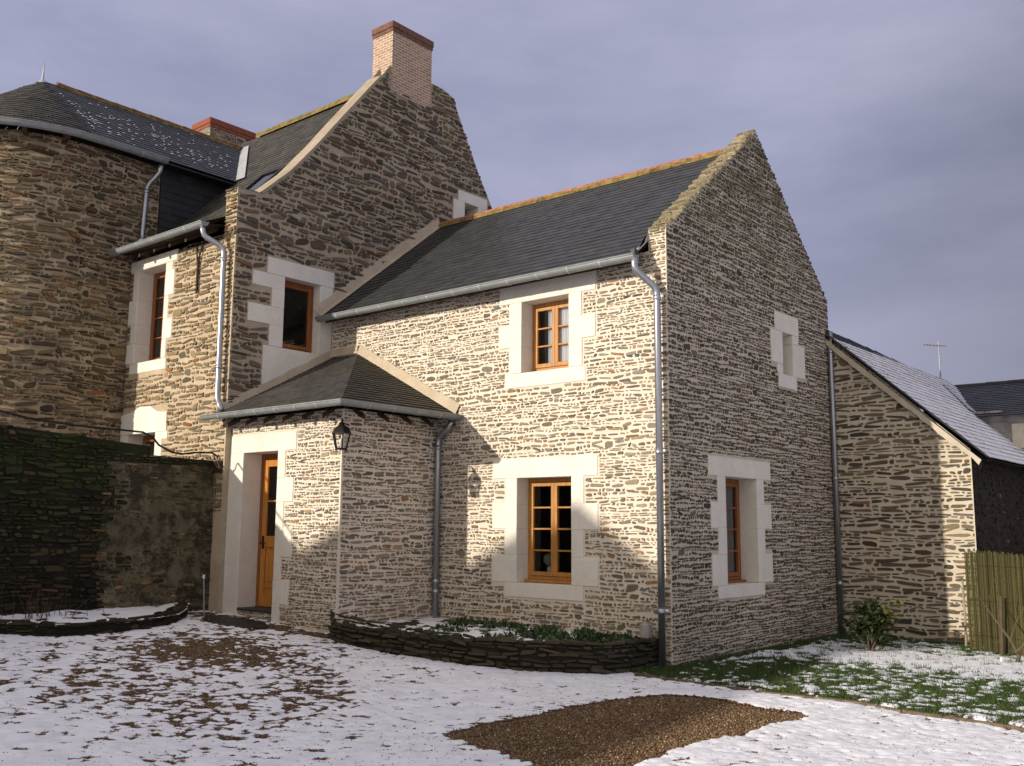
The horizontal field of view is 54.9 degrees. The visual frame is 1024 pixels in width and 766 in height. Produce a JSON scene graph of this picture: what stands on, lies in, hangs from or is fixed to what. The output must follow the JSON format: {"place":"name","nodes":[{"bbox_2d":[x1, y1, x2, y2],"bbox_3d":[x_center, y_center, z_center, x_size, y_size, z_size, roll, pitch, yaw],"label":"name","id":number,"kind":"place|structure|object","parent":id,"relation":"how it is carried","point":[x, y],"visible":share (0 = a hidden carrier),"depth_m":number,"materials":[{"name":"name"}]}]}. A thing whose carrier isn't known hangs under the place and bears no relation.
{"place":"outdoors","nodes":[
{"label":"outdoors","id":0,"kind":"place"},
{"bbox_2d":[0,610,1023,765],"bbox_3d":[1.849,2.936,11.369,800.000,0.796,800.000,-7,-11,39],"label":"ground","id":1,"kind":"structure","parent":0,"point":[869,736],"depth_m":8.42,"materials":[{"name":"white snow"}]},
{"bbox_2d":[0,601,190,636],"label":"garden bed","id":2,"kind":"object","parent":1,"relation":"on","point":[97,621],"visible":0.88,"depth_m":11.85,"materials":[{"name":"grey stone"}]},
{"bbox_2d":[1,583,104,619],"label":"dry plant","id":3,"kind":"object","parent":2,"relation":"on","point":[31,609],"visible":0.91,"depth_m":11.79,"materials":[{"name":"brown plant"}]},
{"bbox_2d":[0,424,222,615],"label":"garden wall","id":4,"kind":"structure","parent":1,"relation":"on","point":[105,523],"depth_m":12.95,"materials":[{"name":"stone"}]},
{"bbox_2d":[0,410,217,457],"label":"cable","id":5,"kind":"object","parent":4,"relation":"attached to","point":[63,423],"visible":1,"depth_m":13.13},
{"bbox_2d":[0,59,242,441],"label":"round tower","id":6,"kind":"structure","parent":1,"relation":"on","point":[88,181],"depth_m":15.98,"materials":[{"name":"stone"}]},
{"bbox_2d":[202,575,204,615],"bbox_3d":[-4.232,2.952,13.529,0.062,0.630,0.033,-2,-9,17],"label":"garden stake","id":7,"kind":"object","parent":1,"relation":"on","point":[203,577],"visible":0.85,"depth_m":13.53,"materials":[{"name":"grey metal"}]},
{"bbox_2d":[202,616,268,628],"bbox_3d":[-3.678,3.181,13.084,1.240,0.106,0.600,-7,-11,39],"label":"doormat","id":8,"kind":"object","parent":1,"relation":"on","point":[237,622],"visible":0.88,"depth_m":13.03,"materials":[{"name":"black rubber"}]},
{"bbox_2d":[106,20,491,612],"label":"old house","id":9,"kind":"structure","parent":1,"relation":"on","point":[314,208],"depth_m":16.05,"materials":[{"name":"brown stone"}]},
{"bbox_2d":[143,435,154,444],"bbox_3d":[-5.750,1.561,15.898,0.830,1.450,0.072,-7,-11,39],"label":"window","id":10,"kind":"structure","parent":9,"relation":"in","point":[146,439],"depth_m":16.14,"materials":[{"name":"red wood"}]},
{"bbox_2d":[149,271,165,360],"bbox_3d":[-5.712,-1.093,16.275,0.824,1.556,0.072,-7,-11,39],"label":"window","id":11,"kind":"structure","parent":9,"relation":"in","point":[159,276],"depth_m":16.45,"materials":[{"name":"red wood"}]},
{"bbox_2d":[244,165,285,190],"bbox_3d":[-4.234,-3.343,16.580,0.650,0.674,0.648,-7,-11,39],"label":"roof window","id":12,"kind":"structure","parent":9,"relation":"in","point":[265,177],"depth_m":16.75,"materials":[{"name":"glass"}]},
{"bbox_2d":[282,280,313,352],"bbox_3d":[-3.458,-1.039,15.659,0.072,1.122,0.699,-7,-11,39],"label":"window","id":13,"kind":"structure","parent":9,"relation":"in","point":[309,290],"depth_m":15.82,"materials":[{"name":"red wood"}]},
{"bbox_2d":[199,345,462,632],"bbox_3d":[-2.613,1.404,13.904,3.143,4.426,2.243,-7,-11,39],"label":"entrance porch","id":14,"kind":"object","parent":1,"relation":"on","point":[357,524],"visible":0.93,"depth_m":13.39,"materials":[{"name":"white stone"}]},
{"bbox_2d":[258,459,277,606],"bbox_3d":[-3.342,2.111,13.920,0.676,2.070,0.110,-7,-11,39],"label":"door","id":15,"kind":"structure","parent":14,"relation":"in","point":[267,542],"depth_m":14.03,"materials":[{"name":"brown wood"}]},
{"bbox_2d":[332,418,350,450],"bbox_3d":[-2.188,0.659,12.651,0.229,0.430,0.264,-7,-11,39],"label":"wall lantern","id":16,"kind":"object","parent":14,"relation":"attached to","point":[341,428],"depth_m":12.61,"materials":[{"name":"black metal"}]},
{"bbox_2d":[328,609,658,673],"bbox_3d":[-0.344,3.093,11.754,3.725,0.672,2.165,-7,-11,39],"label":"stone planter","id":17,"kind":"object","parent":1,"relation":"on","point":[415,637],"visible":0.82,"depth_m":10.93,"materials":[{"name":"grey stone"}]},
{"bbox_2d":[430,623,447,628],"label":"ground plant","id":18,"kind":"object","parent":17,"relation":"in","point":[438,625],"visible":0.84,"depth_m":12.31,"materials":[{"name":"green plant"}]},
{"bbox_2d":[441,626,458,631],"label":"ground plant","id":19,"kind":"object","parent":17,"relation":"in","point":[445,629],"visible":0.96,"depth_m":11.94,"materials":[{"name":"green plant"}]},
{"bbox_2d":[442,619,460,624],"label":"ground plant","id":20,"kind":"object","parent":17,"relation":"in","point":[451,620],"visible":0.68,"depth_m":12.84,"materials":[{"name":"green plant"}]},
{"bbox_2d":[449,626,469,632],"bbox_3d":[-0.627,2.967,11.901,0.200,0.084,0.243,-7,-11,39],"label":"ground plant","id":21,"kind":"object","parent":17,"relation":"in","point":[460,630],"visible":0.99,"depth_m":11.88,"materials":[{"name":"green plant"}]},
{"bbox_2d":[448,621,470,626],"bbox_3d":[-0.678,3.088,12.696,0.267,0.081,0.241,-7,-11,39],"label":"ground plant","id":22,"kind":"object","parent":17,"relation":"in","point":[460,624],"visible":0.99,"depth_m":12.64,"materials":[{"name":"green plant"}]},
{"bbox_2d":[453,617,471,623],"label":"ground plant","id":23,"kind":"object","parent":17,"relation":"in","point":[463,621],"visible":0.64,"depth_m":13.03,"materials":[{"name":"green plant"}]},
{"bbox_2d":[464,618,481,624],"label":"ground plant","id":24,"kind":"object","parent":17,"relation":"in","point":[473,620],"visible":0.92,"depth_m":12.86,"materials":[{"name":"green plant"}]},
{"bbox_2d":[478,622,495,628],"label":"ground plant","id":25,"kind":"object","parent":17,"relation":"on","point":[488,625],"visible":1,"depth_m":12.34,"materials":[{"name":"green plant"}]},
{"bbox_2d":[481,618,497,624],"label":"ground plant","id":26,"kind":"object","parent":17,"relation":"in","point":[487,621],"visible":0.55,"depth_m":12.84,"materials":[{"name":"green plant"}]},
{"bbox_2d":[484,631,502,636],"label":"ground plant","id":27,"kind":"object","parent":17,"relation":"on","point":[487,633],"visible":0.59,"depth_m":11.23,"materials":[{"name":"green plant"}]},
{"bbox_2d":[490,620,506,627],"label":"ground plant","id":28,"kind":"object","parent":17,"relation":"on","point":[498,624],"visible":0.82,"depth_m":12.54,"materials":[{"name":"green plant"}]},
{"bbox_2d":[499,619,510,624],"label":"ground plant","id":29,"kind":"object","parent":17,"relation":"on","point":[506,622],"visible":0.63,"depth_m":12.84,"materials":[{"name":"green plant"}]},
{"bbox_2d":[500,631,516,637],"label":"ground plant","id":30,"kind":"object","parent":17,"relation":"on","point":[510,634],"visible":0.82,"depth_m":11.33,"materials":[{"name":"green plant"}]},
{"bbox_2d":[503,623,519,628],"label":"ground plant","id":31,"kind":"object","parent":17,"relation":"in","point":[514,625],"visible":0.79,"depth_m":12.35,"materials":[{"name":"green plant"}]},
{"bbox_2d":[511,620,528,626],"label":"ground plant","id":32,"kind":"object","parent":17,"relation":"on","point":[521,623],"visible":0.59,"depth_m":12.60,"materials":[{"name":"green plant"}]},
{"bbox_2d":[512,625,533,632],"bbox_3d":[0.130,2.972,11.927,0.228,0.087,0.245,3,-9,-14],"label":"ground plant","id":33,"kind":"object","parent":17,"relation":"in","point":[522,629],"visible":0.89,"depth_m":11.91,"materials":[{"name":"green plant"}]},
{"bbox_2d":[519,630,542,636],"bbox_3d":[0.224,2.902,11.446,0.266,0.084,0.238,3,-9,-14],"label":"ground plant","id":34,"kind":"object","parent":17,"relation":"in","point":[521,634],"visible":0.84,"depth_m":11.41,"materials":[{"name":"green plant"}]},
{"bbox_2d":[524,631,540,637],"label":"ground plant","id":35,"kind":"object","parent":17,"relation":"in","point":[532,633],"visible":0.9,"depth_m":11.36,"materials":[{"name":"green plant"}]},
{"bbox_2d":[533,634,551,639],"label":"ground plant","id":36,"kind":"object","parent":17,"relation":"in","point":[547,637],"visible":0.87,"depth_m":11.14,"materials":[{"name":"green plant"}]},
{"bbox_2d":[535,629,556,634],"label":"ground plant","id":37,"kind":"object","parent":17,"relation":"in","point":[554,632],"visible":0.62,"depth_m":11.59,"materials":[{"name":"green plant"}]},
{"bbox_2d":[541,631,556,636],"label":"ground plant","id":38,"kind":"object","parent":17,"relation":"in","point":[546,634],"visible":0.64,"depth_m":11.38,"materials":[{"name":"green plant"}]},
{"bbox_2d":[551,630,571,636],"bbox_3d":[0.606,2.927,11.559,0.258,0.086,0.215,-7,-11,39],"label":"ground plant","id":39,"kind":"object","parent":17,"relation":"in","point":[563,632],"visible":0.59,"depth_m":11.52,"materials":[{"name":"green plant"}]},
{"bbox_2d":[552,633,572,639],"bbox_3d":[0.554,2.894,11.277,0.221,0.083,0.264,-7,-11,39],"label":"ground plant","id":40,"kind":"object","parent":17,"relation":"in","point":[556,637],"visible":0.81,"depth_m":11.28,"materials":[{"name":"green plant"}]},
{"bbox_2d":[565,634,582,640],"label":"ground plant","id":41,"kind":"object","parent":17,"relation":"in","point":[566,636],"visible":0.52,"depth_m":11.24,"materials":[{"name":"green plant"}]},
{"bbox_2d":[571,628,590,633],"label":"ground plant","id":42,"kind":"object","parent":17,"relation":"in","point":[578,631],"visible":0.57,"depth_m":11.79,"materials":[{"name":"green plant"}]},
{"bbox_2d":[601,633,623,638],"bbox_3d":[1.142,2.954,11.540,0.300,0.083,0.220,-7,-11,39],"label":"ground plant","id":43,"kind":"object","parent":17,"relation":"in","point":[604,635],"visible":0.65,"depth_m":11.55,"materials":[{"name":"green plant"}]},
{"bbox_2d":[604,636,623,641],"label":"ground plant","id":44,"kind":"object","parent":17,"relation":"in","point":[609,640],"visible":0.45,"depth_m":11.17,"materials":[{"name":"green plant"}]},
{"bbox_2d":[620,633,637,638],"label":"ground plant","id":45,"kind":"object","parent":17,"relation":"in","point":[625,635],"visible":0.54,"depth_m":11.50,"materials":[{"name":"green plant"}]},
{"bbox_2d":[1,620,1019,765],"bbox_3d":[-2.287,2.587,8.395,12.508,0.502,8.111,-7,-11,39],"label":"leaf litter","id":46,"kind":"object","parent":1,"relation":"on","point":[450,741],"visible":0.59,"depth_m":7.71,"materials":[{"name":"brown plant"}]},
{"bbox_2d":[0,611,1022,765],"bbox_3d":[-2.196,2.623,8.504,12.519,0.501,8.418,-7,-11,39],"label":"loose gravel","id":47,"kind":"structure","parent":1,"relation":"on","point":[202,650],"depth_m":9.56,"materials":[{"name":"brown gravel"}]},
{"bbox_2d":[313,129,844,667],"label":"stone house","id":48,"kind":"structure","parent":1,"relation":"on","point":[631,373],"depth_m":13.30,"materials":[{"name":"white stone"}]},
{"bbox_2d":[543,552,550,571],"bbox_3d":[0.516,2.429,13.103,0.200,0.350,0.200,-7,-11,39],"label":"table lamp","id":49,"kind":"object","parent":48,"relation":"in","point":[547,559],"visible":0.34,"depth_m":13.05,"materials":[{"name":"white plastic"}]},
{"bbox_2d":[524,478,571,583],"bbox_3d":[0.554,1.928,12.918,0.901,1.357,0.130,-7,-11,39],"label":"window","id":50,"kind":"structure","parent":48,"relation":"in","point":[555,576],"depth_m":12.97,"materials":[{"name":"brown wood"}]},
{"bbox_2d":[532,299,568,371],"bbox_3d":[0.601,-0.637,13.312,0.797,0.938,0.074,-7,-11,39],"label":"window","id":51,"kind":"structure","parent":48,"relation":"in","point":[558,311],"depth_m":13.32,"materials":[{"name":"brown wood"}]},
{"bbox_2d":[725,479,745,583],"bbox_3d":[2.824,1.955,13.067,0.132,1.372,0.882,-7,-11,39],"label":"window","id":52,"kind":"structure","parent":48,"relation":"in","point":[732,486],"depth_m":13.30,"materials":[{"name":"orange wood"}]},
{"bbox_2d":[632,672,1023,730],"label":"lawn edging","id":53,"kind":"object","parent":1,"relation":"on","point":[1019,728],"visible":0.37,"depth_m":9.09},
{"bbox_2d":[836,597,904,650],"bbox_3d":[4.717,3.183,12.922,0.785,0.741,0.650,-7,-11,39],"label":"evergreen shrub","id":54,"kind":"object","parent":1,"relation":"on","point":[871,619],"visible":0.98,"depth_m":12.86,"materials":[{"name":"green plant"}]},
{"bbox_2d":[825,330,1023,643],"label":"barn","id":55,"kind":"structure","parent":1,"relation":"on","point":[927,497],"depth_m":14.80,"materials":[{"name":"stone"}]},
{"bbox_2d":[920,341,944,377],"bbox_3d":[8.463,-0.419,19.808,0.241,0.920,1.103,-7,-11,39],"label":"tv antenna","id":56,"kind":"object","parent":55,"relation":"attached to","point":[935,345],"visible":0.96,"depth_m":19.95,"materials":[{"name":"grey metal"}]},
{"bbox_2d":[961,580,967,647],"bbox_3d":[6.206,3.204,13.515,0.040,0.981,0.030,5,-9,-27],"label":"wooden stake","id":57,"kind":"object","parent":1,"relation":"on","point":[964,610],"visible":0.79,"depth_m":13.51,"materials":[{"name":"wood"}]},
{"bbox_2d":[964,550,1023,655],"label":"reed fence","id":58,"kind":"object","parent":1,"relation":"on","point":[986,584],"visible":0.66,"depth_m":12.80,"materials":[{"name":"wood"}]},
{"bbox_2d":[979,576,1023,661],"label":"bare vine","id":59,"kind":"object","parent":1,"relation":"on","point":[1018,654],"visible":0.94,"depth_m":11.93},
{"bbox_2d":[0,0,1023,411],"label":"sky","id":60,"kind":"structure","parent":0,"point":[890,133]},
{"bbox_2d":[442,693,805,765],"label":"gravel","id":61,"kind":"structure","parent":0,"point":[557,722],"depth_m":7.93,"materials":[{"name":"brown gravel"}]},
{"bbox_2d":[637,632,1023,724],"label":"grass","id":62,"kind":"structure","parent":0,"point":[749,672],"depth_m":10.56,"materials":[{"name":"green plant"}]},
{"bbox_2d":[941,379,1023,450],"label":"house","id":63,"kind":"structure","parent":0,"point":[998,406],"depth_m":18.02,"materials":[{"name":"stone"}]}
]}

